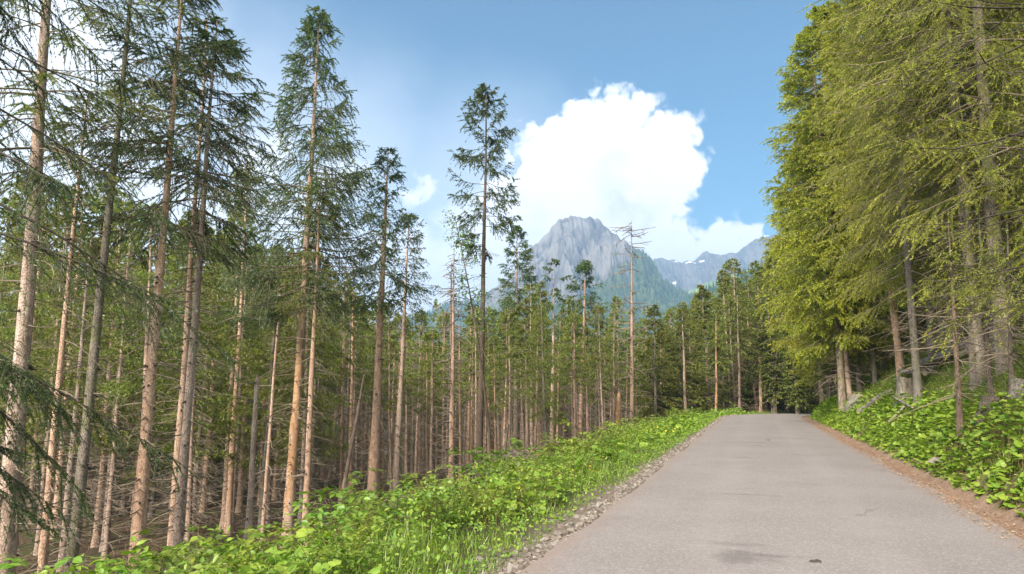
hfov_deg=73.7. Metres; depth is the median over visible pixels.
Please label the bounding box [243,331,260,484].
spruce tree
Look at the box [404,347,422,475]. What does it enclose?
dead spruce
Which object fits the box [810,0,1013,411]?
spruce tree
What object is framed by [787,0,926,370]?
spruce tree
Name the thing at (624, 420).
shrub
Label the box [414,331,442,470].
spruce tree
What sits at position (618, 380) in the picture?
dead spruce
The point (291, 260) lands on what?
spruce tree
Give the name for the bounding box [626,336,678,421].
spruce tree
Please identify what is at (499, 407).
spruce tree
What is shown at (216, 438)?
spruce tree
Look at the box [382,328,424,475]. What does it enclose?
spruce tree
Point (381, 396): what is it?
spruce tree
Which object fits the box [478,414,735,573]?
gravel
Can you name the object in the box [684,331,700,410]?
dead spruce
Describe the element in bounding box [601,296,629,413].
spruce tree
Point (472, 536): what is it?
grass
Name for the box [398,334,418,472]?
spruce tree
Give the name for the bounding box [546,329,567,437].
spruce tree
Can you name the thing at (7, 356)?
spruce tree
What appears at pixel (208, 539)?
shrub
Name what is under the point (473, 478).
shrub
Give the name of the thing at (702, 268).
mountain ridge
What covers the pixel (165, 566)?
shrub
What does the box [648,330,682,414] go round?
spruce tree
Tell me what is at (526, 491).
shrub
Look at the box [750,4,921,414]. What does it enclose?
spruce tree
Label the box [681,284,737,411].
spruce tree
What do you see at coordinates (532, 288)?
spruce tree
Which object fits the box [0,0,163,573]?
spruce tree
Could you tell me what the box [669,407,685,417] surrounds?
shrub
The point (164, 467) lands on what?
spruce tree
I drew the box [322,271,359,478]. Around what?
spruce tree
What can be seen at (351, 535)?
shrub
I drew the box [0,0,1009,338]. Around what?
sky
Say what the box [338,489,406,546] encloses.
shrub
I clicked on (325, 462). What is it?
spruce tree
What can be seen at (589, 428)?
dead spruce
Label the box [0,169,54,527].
spruce tree
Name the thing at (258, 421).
spruce tree
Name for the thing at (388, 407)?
spruce tree
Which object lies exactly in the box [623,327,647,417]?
spruce tree
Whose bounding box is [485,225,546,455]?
spruce tree
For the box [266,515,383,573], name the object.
shrub
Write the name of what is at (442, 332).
spruce tree
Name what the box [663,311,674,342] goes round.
spruce tree
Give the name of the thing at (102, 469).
dead spruce
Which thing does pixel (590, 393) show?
spruce tree
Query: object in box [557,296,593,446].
spruce tree
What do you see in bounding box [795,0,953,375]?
spruce tree
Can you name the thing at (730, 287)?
spruce tree
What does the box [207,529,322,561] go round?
shrub
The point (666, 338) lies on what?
spruce tree
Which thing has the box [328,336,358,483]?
dead spruce
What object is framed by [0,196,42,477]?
spruce tree
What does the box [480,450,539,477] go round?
shrub
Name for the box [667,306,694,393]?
spruce tree
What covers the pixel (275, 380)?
spruce tree
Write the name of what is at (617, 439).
shrub
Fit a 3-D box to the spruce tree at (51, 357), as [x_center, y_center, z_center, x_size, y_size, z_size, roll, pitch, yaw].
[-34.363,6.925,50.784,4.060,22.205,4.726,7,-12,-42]
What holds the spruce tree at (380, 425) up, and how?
on the ground at (994, 509)
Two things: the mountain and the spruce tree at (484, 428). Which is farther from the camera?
the mountain
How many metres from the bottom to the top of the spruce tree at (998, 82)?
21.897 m
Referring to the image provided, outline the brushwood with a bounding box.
[338,424,631,521]
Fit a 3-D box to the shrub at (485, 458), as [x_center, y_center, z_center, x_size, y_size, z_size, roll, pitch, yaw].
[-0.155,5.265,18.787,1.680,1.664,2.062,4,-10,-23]
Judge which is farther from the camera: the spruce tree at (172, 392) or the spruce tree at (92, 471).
the spruce tree at (92, 471)
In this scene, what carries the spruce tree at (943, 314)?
on the ground at (994, 509)
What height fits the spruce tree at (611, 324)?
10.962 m
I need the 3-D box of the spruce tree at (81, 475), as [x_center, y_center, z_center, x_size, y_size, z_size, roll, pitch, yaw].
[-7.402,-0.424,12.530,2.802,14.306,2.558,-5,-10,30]
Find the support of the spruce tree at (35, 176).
on the ground at (994, 509)
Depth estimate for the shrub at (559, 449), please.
19.65 m
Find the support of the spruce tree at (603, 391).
on the ground at (994, 509)
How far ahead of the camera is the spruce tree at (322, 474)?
66.44 m
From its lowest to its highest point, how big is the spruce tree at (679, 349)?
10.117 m
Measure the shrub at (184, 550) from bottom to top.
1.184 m
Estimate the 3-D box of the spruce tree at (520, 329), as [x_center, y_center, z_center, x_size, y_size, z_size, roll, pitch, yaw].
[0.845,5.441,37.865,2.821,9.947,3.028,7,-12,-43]
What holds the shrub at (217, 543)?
on the ground at (994, 509)
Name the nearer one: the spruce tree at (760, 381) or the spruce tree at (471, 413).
the spruce tree at (471, 413)
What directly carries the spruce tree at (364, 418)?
on the ground at (994, 509)
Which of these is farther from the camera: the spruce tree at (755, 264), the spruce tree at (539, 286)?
the spruce tree at (755, 264)
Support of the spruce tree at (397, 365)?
on the ground at (994, 509)
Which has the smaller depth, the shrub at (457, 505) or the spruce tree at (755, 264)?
the shrub at (457, 505)
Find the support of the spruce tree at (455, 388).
on the ground at (994, 509)
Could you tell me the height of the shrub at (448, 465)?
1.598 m
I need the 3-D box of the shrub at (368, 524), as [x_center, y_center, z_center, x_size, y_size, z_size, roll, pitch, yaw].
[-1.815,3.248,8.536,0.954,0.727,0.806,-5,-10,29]
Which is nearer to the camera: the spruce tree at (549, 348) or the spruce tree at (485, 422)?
the spruce tree at (485, 422)
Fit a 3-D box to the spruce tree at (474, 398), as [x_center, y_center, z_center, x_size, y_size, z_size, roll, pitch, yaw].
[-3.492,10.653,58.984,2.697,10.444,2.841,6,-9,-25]
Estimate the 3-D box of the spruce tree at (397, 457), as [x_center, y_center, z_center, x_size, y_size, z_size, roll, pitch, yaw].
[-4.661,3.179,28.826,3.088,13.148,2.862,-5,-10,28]
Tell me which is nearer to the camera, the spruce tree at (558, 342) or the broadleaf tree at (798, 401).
the broadleaf tree at (798, 401)
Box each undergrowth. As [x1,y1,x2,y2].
[199,405,761,573]
[809,329,1023,518]
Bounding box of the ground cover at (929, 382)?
[812,240,1023,482]
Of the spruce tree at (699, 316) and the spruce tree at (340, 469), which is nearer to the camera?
the spruce tree at (340, 469)
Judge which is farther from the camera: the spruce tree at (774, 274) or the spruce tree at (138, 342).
the spruce tree at (774, 274)
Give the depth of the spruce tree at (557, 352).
88.80 m
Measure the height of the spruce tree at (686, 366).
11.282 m
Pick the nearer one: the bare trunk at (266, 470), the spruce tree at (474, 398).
the bare trunk at (266, 470)
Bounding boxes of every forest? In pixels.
[30,298,824,487]
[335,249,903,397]
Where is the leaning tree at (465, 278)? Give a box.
[439,209,498,474]
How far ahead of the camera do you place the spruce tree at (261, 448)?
41.00 m
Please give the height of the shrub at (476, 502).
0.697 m
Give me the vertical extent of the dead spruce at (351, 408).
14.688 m
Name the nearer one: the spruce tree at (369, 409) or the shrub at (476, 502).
the shrub at (476, 502)
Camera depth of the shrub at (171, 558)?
7.32 m
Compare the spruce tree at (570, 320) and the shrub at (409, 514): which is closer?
the shrub at (409, 514)
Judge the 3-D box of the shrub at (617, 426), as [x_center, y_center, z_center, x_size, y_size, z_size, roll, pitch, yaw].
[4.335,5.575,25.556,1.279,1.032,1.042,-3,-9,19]
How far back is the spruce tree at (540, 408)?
71.98 m
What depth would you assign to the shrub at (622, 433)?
24.17 m
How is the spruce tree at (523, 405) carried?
on the ground at (994, 509)
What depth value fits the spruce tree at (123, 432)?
49.95 m
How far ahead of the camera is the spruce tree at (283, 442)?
23.43 m
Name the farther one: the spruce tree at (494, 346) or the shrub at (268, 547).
the spruce tree at (494, 346)
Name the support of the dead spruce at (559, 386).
on the ground at (994, 509)
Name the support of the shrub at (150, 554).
on the ground at (994, 509)
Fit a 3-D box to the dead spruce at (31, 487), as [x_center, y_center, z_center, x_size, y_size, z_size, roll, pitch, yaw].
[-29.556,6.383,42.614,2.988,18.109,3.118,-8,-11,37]
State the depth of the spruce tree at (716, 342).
56.06 m
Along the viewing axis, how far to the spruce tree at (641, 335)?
69.54 m
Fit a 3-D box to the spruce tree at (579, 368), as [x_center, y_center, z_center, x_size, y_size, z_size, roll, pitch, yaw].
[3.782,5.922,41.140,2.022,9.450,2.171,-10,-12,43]
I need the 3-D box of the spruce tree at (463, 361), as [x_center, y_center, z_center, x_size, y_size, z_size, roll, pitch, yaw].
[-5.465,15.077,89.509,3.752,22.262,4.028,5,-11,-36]
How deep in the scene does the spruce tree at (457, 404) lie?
95.65 m
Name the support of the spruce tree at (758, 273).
on the ground at (994, 509)
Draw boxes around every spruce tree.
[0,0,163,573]
[0,0,240,552]
[0,92,130,573]
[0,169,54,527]
[0,179,84,544]
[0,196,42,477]
[0,204,74,558]
[0,208,48,519]
[0,216,40,466]
[0,217,66,567]
[0,260,46,522]
[1,237,139,572]
[6,185,89,506]
[8,208,101,555]
[8,297,45,494]
[20,0,208,573]
[20,249,75,522]
[25,237,79,513]
[27,187,110,538]
[27,216,101,506]
[47,0,270,573]
[47,187,142,532]
[55,181,134,494]
[58,191,154,533]
[60,205,136,514]
[63,296,105,512]
[65,200,181,552]
[66,245,133,517]
[73,233,164,514]
[75,202,212,545]
[88,223,143,498]
[94,208,198,528]
[94,263,152,507]
[95,18,309,566]
[109,8,279,555]
[112,209,261,550]
[113,245,176,516]
[116,250,155,512]
[120,218,203,517]
[130,211,229,531]
[150,260,203,496]
[154,232,249,532]
[155,244,203,508]
[167,227,221,475]
[177,236,247,511]
[178,161,296,535]
[191,202,268,530]
[193,276,231,484]
[195,260,261,498]
[198,266,227,499]
[199,270,237,501]
[203,255,280,531]
[205,4,398,546]
[208,243,281,512]
[213,282,316,529]
[236,268,288,505]
[240,264,265,483]
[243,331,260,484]
[245,244,285,480]
[248,262,302,491]
[250,245,289,483]
[256,263,340,518]
[256,272,294,497]
[259,269,327,492]
[259,298,338,492]
[260,232,349,523]
[260,260,330,501]
[267,249,299,483]
[268,175,354,546]
[275,279,358,510]
[296,266,339,493]
[312,275,340,478]
[318,262,344,487]
[321,282,369,498]
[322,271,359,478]
[322,292,370,475]
[330,313,346,477]
[332,301,372,485]
[333,296,372,461]
[333,305,373,473]
[333,310,370,465]
[339,147,435,506]
[339,327,373,483]
[344,331,372,478]
[349,301,399,478]
[349,396,371,454]
[353,325,384,481]
[357,303,385,477]
[361,337,397,489]
[363,301,397,468]
[364,291,397,477]
[365,307,414,490]
[366,307,389,468]
[368,211,442,507]
[368,356,387,477]
[372,356,396,468]
[381,312,419,476]
[381,340,409,474]
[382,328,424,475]
[384,316,409,466]
[396,338,430,472]
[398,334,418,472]
[400,316,417,470]
[402,308,443,477]
[408,312,441,471]
[408,327,461,485]
[410,336,446,478]
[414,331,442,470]
[420,332,444,465]
[422,298,448,468]
[427,310,463,468]
[431,311,455,458]
[433,345,462,468]
[441,336,463,446]
[446,82,522,480]
[447,302,486,462]
[454,334,467,465]
[454,337,491,466]
[454,347,474,433]
[456,305,489,452]
[456,323,473,456]
[456,335,477,463]
[457,309,493,467]
[464,352,487,448]
[470,307,508,455]
[473,335,513,469]
[474,313,502,463]
[474,339,493,455]
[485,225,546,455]
[485,311,529,460]
[486,317,507,454]
[487,340,507,455]
[488,306,522,454]
[489,315,513,450]
[490,320,513,453]
[492,294,522,448]
[493,311,523,456]
[501,296,555,464]
[502,344,534,457]
[506,283,551,460]
[508,317,528,441]
[511,306,562,459]
[512,358,529,454]
[514,281,571,454]
[519,301,557,451]
[522,303,554,438]
[522,350,550,455]
[523,304,549,448]
[526,258,577,444]
[528,325,556,454]
[545,340,570,443]
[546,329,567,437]
[548,310,597,450]
[550,310,570,436]
[550,322,579,446]
[552,344,590,436]
[554,259,615,441]
[554,305,584,438]
[555,320,567,434]
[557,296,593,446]
[557,299,603,447]
[558,309,590,438]
[569,326,603,437]
[577,345,600,435]
[579,302,618,438]
[580,309,598,427]
[584,355,611,436]
[587,317,625,438]
[591,317,612,429]
[594,340,625,427]
[595,310,629,434]
[600,334,620,428]
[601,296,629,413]
[601,296,636,424]
[606,321,629,419]
[615,331,641,423]
[622,306,648,426]
[623,304,683,424]
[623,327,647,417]
[624,337,647,417]
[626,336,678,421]
[628,305,656,420]
[634,324,656,403]
[635,321,679,417]
[642,317,659,419]
[644,340,678,416]
[647,319,682,386]
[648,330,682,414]
[657,302,715,412]
[657,326,706,415]
[657,339,696,409]
[662,308,677,341]
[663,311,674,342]
[666,307,705,406]
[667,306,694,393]
[673,343,698,408]
[676,342,703,410]
[679,300,713,405]
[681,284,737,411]
[687,319,737,412]
[688,289,713,367]
[692,304,722,411]
[695,313,736,410]
[699,269,752,408]
[702,282,754,406]
[703,292,718,336]
[710,258,758,404]
[711,294,758,412]
[712,280,757,399]
[714,287,760,410]
[717,301,768,411]
[720,259,736,333]
[726,277,750,409]
[732,298,769,410]
[734,270,795,413]
[735,276,783,412]
[736,283,767,397]
[741,278,780,411]
[744,260,779,409]
[744,266,794,409]
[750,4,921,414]
[754,255,816,413]
[756,25,914,396]
[757,260,810,413]
[758,271,820,413]
[760,248,817,406]
[761,236,825,413]
[762,237,773,256]
[763,262,812,413]
[764,39,922,385]
[764,176,826,413]
[767,105,890,397]
[767,135,836,403]
[771,221,836,413]
[784,245,866,370]
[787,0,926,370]
[787,73,919,391]
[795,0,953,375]
[797,0,1023,360]
[807,0,1023,390]
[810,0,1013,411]
[817,0,1023,371]
[818,0,1023,362]
[820,146,922,383]
[822,0,1023,376]
[826,2,1023,299]
[840,0,980,345]
[864,0,1023,351]
[901,0,1023,174]
[918,1,1023,237]
[969,10,1021,142]
[983,0,1022,159]
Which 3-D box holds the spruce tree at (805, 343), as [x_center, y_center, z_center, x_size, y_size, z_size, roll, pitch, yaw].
[18.753,-4.627,39.388,8.242,22.025,8.408,1,-9,-5]
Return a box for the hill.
[685,270,747,293]
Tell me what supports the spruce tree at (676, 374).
on the ground at (994, 509)
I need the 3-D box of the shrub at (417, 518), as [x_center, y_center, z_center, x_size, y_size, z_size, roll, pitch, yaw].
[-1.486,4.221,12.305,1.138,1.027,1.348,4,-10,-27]
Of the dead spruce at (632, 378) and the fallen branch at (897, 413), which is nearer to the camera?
the fallen branch at (897, 413)
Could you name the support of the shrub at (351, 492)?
on the ground at (994, 509)
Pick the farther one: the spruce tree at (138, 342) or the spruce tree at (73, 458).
the spruce tree at (138, 342)
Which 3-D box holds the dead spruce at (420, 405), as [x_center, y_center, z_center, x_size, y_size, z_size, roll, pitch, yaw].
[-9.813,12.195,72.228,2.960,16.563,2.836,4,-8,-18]
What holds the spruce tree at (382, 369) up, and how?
on the ground at (994, 509)
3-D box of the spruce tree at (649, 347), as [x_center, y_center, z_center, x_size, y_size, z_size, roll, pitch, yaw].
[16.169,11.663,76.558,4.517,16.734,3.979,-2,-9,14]
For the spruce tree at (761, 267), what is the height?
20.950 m
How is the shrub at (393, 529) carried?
on the ground at (994, 509)
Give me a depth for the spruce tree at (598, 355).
91.35 m
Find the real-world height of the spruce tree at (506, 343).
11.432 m
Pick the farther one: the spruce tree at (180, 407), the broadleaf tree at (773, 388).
the broadleaf tree at (773, 388)
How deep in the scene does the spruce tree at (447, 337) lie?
73.60 m
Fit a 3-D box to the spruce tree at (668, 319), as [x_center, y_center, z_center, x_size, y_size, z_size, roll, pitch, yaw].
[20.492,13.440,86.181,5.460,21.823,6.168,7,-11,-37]
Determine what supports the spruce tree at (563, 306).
on the ground at (994, 509)
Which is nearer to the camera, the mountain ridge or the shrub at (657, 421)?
the shrub at (657, 421)
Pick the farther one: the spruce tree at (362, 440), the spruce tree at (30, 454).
the spruce tree at (362, 440)
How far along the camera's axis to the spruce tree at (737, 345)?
57.89 m
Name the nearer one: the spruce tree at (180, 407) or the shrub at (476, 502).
the shrub at (476, 502)
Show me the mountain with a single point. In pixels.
(570, 242)
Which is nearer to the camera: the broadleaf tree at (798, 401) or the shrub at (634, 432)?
the shrub at (634, 432)
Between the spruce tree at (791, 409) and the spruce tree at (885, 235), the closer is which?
the spruce tree at (885, 235)
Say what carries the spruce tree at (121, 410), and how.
on the ground at (994, 509)
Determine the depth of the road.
8.50 m
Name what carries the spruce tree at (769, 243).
on the ground at (994, 509)
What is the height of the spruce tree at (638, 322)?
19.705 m
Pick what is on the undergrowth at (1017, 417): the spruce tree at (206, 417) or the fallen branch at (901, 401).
the fallen branch at (901, 401)
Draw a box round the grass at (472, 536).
[218,260,1023,573]
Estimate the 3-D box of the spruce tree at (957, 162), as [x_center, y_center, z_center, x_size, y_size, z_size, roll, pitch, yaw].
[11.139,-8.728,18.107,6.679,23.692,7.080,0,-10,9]
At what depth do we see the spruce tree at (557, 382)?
90.46 m
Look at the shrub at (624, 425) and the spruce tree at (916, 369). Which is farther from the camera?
the shrub at (624, 425)
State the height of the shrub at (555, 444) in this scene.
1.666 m
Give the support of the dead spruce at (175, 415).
on the ground at (994, 509)
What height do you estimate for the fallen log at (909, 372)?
0.519 m
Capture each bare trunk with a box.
[234,375,265,555]
[255,322,288,549]
[337,375,370,503]
[499,423,508,458]
[590,376,604,433]
[613,392,626,433]
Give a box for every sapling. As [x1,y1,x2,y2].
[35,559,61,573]
[319,499,377,573]
[371,479,408,535]
[406,469,443,498]
[887,222,1017,445]
[926,224,1023,394]
[928,224,1023,399]
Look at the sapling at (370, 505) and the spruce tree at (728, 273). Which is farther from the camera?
the spruce tree at (728, 273)
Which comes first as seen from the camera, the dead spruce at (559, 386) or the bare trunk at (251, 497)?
the bare trunk at (251, 497)
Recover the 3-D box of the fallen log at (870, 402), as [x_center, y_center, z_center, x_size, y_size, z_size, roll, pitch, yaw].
[13.411,4.291,25.368,0.644,1.002,1.682,4,-9,-22]
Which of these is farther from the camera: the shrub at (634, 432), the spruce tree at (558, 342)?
the spruce tree at (558, 342)
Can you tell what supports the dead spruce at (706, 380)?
on the ground at (994, 509)
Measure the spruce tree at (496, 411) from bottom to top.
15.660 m
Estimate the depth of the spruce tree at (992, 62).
20.04 m
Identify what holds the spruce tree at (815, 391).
on the ground at (994, 509)
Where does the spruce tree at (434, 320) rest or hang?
on the ground at (994, 509)
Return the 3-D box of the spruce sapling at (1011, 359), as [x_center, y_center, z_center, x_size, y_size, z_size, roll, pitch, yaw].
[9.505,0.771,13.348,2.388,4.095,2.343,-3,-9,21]
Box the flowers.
[416,427,674,526]
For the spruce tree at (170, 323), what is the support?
on the ground at (994, 509)
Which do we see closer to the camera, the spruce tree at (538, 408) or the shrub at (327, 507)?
the shrub at (327, 507)
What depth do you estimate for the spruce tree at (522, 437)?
58.79 m
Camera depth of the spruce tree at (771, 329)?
64.02 m
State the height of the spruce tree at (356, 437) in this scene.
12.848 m
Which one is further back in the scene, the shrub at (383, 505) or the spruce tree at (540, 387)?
the spruce tree at (540, 387)
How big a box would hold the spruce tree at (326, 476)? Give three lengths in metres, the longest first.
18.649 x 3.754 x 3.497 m
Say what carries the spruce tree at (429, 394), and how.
on the ground at (994, 509)
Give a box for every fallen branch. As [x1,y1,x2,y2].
[888,403,909,422]
[891,395,912,407]
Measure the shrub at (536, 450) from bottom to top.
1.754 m
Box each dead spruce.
[21,265,54,522]
[59,239,142,547]
[84,252,150,559]
[157,250,219,521]
[159,278,226,556]
[241,281,292,525]
[268,329,296,500]
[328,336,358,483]
[335,253,368,492]
[381,315,407,484]
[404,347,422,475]
[405,328,429,472]
[408,326,429,472]
[423,253,473,484]
[435,261,469,472]
[445,321,473,478]
[456,342,471,465]
[549,313,570,443]
[583,351,592,438]
[609,220,656,425]
[609,356,627,421]
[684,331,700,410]
[697,346,713,410]
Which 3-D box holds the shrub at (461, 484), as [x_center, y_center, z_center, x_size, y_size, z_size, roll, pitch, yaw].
[-0.996,3.687,11.521,1.984,1.110,2.045,-7,-11,37]
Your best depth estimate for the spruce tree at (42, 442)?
51.65 m
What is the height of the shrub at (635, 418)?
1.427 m
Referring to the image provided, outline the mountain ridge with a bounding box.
[653,234,785,291]
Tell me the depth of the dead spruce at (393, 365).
43.78 m
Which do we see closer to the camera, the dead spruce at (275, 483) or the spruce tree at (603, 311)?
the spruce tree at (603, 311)
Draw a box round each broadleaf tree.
[738,271,788,413]
[774,320,813,413]
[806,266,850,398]
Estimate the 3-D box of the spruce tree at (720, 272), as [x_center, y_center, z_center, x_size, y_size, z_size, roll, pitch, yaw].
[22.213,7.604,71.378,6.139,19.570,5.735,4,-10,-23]
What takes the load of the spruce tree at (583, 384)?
on the ground at (994, 509)
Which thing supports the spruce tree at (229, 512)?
on the ground at (994, 509)
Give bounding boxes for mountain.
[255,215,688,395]
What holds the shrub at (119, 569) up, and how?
on the ground at (994, 509)
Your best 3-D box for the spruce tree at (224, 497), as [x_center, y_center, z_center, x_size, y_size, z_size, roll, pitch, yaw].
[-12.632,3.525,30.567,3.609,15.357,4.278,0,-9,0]
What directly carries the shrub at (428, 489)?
on the ground at (994, 509)
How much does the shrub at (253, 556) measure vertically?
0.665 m
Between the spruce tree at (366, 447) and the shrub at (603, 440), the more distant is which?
the spruce tree at (366, 447)
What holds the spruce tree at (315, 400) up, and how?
on the ground at (994, 509)
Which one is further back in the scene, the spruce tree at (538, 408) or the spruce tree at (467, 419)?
the spruce tree at (467, 419)
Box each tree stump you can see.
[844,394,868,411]
[892,376,912,410]
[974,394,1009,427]
[1008,377,1023,402]
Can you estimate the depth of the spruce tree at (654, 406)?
54.84 m
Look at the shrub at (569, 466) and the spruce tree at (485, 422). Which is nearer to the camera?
the shrub at (569, 466)
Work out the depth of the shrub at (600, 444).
16.45 m
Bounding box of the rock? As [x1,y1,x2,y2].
[928,457,942,467]
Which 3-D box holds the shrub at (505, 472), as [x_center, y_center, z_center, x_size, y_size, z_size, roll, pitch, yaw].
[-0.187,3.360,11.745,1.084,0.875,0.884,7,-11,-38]
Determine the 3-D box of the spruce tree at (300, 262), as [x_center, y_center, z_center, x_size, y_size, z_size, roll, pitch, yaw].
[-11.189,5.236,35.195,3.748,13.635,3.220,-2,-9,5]
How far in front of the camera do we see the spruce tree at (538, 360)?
66.04 m
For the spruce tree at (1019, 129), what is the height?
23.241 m
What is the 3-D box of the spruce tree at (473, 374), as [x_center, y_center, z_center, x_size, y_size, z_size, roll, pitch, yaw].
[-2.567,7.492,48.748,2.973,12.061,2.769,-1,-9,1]
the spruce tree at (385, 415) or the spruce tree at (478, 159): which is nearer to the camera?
the spruce tree at (478, 159)
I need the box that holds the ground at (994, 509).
[16,241,1023,573]
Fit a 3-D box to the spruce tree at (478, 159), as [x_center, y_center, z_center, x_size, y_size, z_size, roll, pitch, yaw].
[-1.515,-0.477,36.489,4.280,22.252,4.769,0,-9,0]
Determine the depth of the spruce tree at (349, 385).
61.11 m
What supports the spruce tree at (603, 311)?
on the ground at (994, 509)
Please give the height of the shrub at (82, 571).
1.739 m
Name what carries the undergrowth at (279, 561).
on the ground at (994, 509)
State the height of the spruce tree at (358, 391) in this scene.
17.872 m
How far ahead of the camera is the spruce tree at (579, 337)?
74.78 m
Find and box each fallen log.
[856,389,893,414]
[897,364,927,375]
[920,339,968,368]
[959,325,1016,359]
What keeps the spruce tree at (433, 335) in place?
on the ground at (994, 509)
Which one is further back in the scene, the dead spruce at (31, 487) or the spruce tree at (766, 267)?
the spruce tree at (766, 267)
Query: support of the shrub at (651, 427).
on the ground at (994, 509)
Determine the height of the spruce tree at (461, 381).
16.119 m
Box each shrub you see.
[0,545,153,573]
[41,558,133,573]
[67,549,184,573]
[79,547,177,573]
[85,525,233,573]
[86,542,197,573]
[113,537,228,573]
[125,524,228,573]
[134,544,224,573]
[141,529,270,573]
[194,531,258,570]
[199,521,305,567]
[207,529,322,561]
[208,529,295,573]
[212,519,312,565]
[213,527,307,573]
[215,565,312,573]
[257,534,320,565]
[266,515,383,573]
[281,526,360,573]
[285,490,374,567]
[293,468,414,565]
[302,502,389,540]
[302,507,392,573]
[324,493,403,537]
[335,477,409,547]
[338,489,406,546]
[338,514,402,556]
[357,515,425,548]
[368,478,488,528]
[391,494,420,537]
[392,475,459,541]
[394,493,472,524]
[399,472,463,536]
[399,494,445,537]
[425,463,476,503]
[446,474,494,520]
[448,438,530,494]
[451,474,508,523]
[458,469,526,490]
[466,457,525,498]
[475,450,516,479]
[476,454,519,481]
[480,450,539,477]
[493,465,545,509]
[511,456,555,486]
[515,439,569,468]
[518,454,579,496]
[521,460,576,489]
[528,438,583,467]
[529,452,566,477]
[535,431,581,455]
[537,440,591,459]
[543,443,578,465]
[557,446,608,475]
[558,416,623,453]
[573,433,609,463]
[578,456,602,468]
[587,428,616,454]
[590,440,617,462]
[600,418,635,440]
[604,431,622,445]
[609,418,638,431]
[614,424,644,440]
[614,428,631,442]
[620,427,647,443]
[629,428,647,441]
[633,416,658,427]
[642,418,664,429]
[646,424,658,439]
[652,414,674,423]
[666,410,686,420]
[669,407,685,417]
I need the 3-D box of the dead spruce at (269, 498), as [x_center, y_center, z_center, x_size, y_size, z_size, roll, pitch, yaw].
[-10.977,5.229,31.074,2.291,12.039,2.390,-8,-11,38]
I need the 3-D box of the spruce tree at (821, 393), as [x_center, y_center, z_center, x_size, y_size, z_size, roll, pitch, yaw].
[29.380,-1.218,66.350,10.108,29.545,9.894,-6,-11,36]
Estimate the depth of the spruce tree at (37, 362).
45.79 m
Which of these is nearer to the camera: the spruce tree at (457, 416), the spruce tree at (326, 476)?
the spruce tree at (326, 476)
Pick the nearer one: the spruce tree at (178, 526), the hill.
the spruce tree at (178, 526)
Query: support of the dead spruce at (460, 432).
on the ground at (994, 509)
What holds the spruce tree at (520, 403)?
on the ground at (994, 509)
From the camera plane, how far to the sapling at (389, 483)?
12.48 m
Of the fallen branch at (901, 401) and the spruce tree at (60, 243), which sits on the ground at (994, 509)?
the spruce tree at (60, 243)
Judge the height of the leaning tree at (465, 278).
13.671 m
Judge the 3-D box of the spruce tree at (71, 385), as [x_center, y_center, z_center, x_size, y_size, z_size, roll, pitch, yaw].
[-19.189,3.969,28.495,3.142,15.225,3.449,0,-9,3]
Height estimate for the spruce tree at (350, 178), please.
17.738 m
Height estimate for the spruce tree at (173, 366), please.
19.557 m
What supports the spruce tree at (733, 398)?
on the ground at (994, 509)
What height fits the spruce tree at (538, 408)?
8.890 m
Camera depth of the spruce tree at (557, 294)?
54.90 m
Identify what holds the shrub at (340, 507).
on the ground at (994, 509)
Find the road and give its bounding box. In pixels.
[519,414,1023,573]
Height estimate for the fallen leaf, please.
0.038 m
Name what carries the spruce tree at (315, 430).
on the ground at (994, 509)
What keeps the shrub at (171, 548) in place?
on the ground at (994, 509)
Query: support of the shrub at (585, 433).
on the ground at (994, 509)
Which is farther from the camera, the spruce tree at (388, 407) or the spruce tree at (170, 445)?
the spruce tree at (388, 407)
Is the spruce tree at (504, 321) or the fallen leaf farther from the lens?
the spruce tree at (504, 321)
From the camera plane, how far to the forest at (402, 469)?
103.31 m
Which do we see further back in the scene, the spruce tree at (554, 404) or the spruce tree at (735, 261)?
the spruce tree at (554, 404)
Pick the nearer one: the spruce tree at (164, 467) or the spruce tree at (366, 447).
the spruce tree at (164, 467)
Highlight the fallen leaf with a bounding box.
[809,559,821,562]
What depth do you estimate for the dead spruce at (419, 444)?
57.88 m
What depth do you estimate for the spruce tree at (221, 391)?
33.06 m
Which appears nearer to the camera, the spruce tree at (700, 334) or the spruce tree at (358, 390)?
the spruce tree at (358, 390)
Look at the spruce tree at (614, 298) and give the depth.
66.78 m
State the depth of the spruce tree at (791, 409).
64.70 m
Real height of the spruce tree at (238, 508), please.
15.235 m
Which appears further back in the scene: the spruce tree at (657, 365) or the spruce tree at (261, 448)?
the spruce tree at (657, 365)
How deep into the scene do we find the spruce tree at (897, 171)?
31.61 m
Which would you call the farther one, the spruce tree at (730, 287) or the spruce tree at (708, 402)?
the spruce tree at (730, 287)
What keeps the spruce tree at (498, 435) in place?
on the ground at (994, 509)
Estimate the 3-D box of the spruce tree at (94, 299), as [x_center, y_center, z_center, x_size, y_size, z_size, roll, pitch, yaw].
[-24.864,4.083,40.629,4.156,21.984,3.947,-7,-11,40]
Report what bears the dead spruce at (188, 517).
on the ground at (994, 509)
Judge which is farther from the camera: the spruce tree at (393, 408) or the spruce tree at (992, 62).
the spruce tree at (393, 408)
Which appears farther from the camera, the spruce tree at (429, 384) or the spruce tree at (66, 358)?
the spruce tree at (429, 384)
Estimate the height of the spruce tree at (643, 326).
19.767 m
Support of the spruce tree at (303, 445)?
on the ground at (994, 509)
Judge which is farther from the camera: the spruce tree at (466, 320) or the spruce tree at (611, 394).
the spruce tree at (611, 394)
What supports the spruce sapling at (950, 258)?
on the ground at (994, 509)
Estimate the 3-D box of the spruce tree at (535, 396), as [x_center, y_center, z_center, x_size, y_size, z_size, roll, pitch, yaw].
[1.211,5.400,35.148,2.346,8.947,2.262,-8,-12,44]

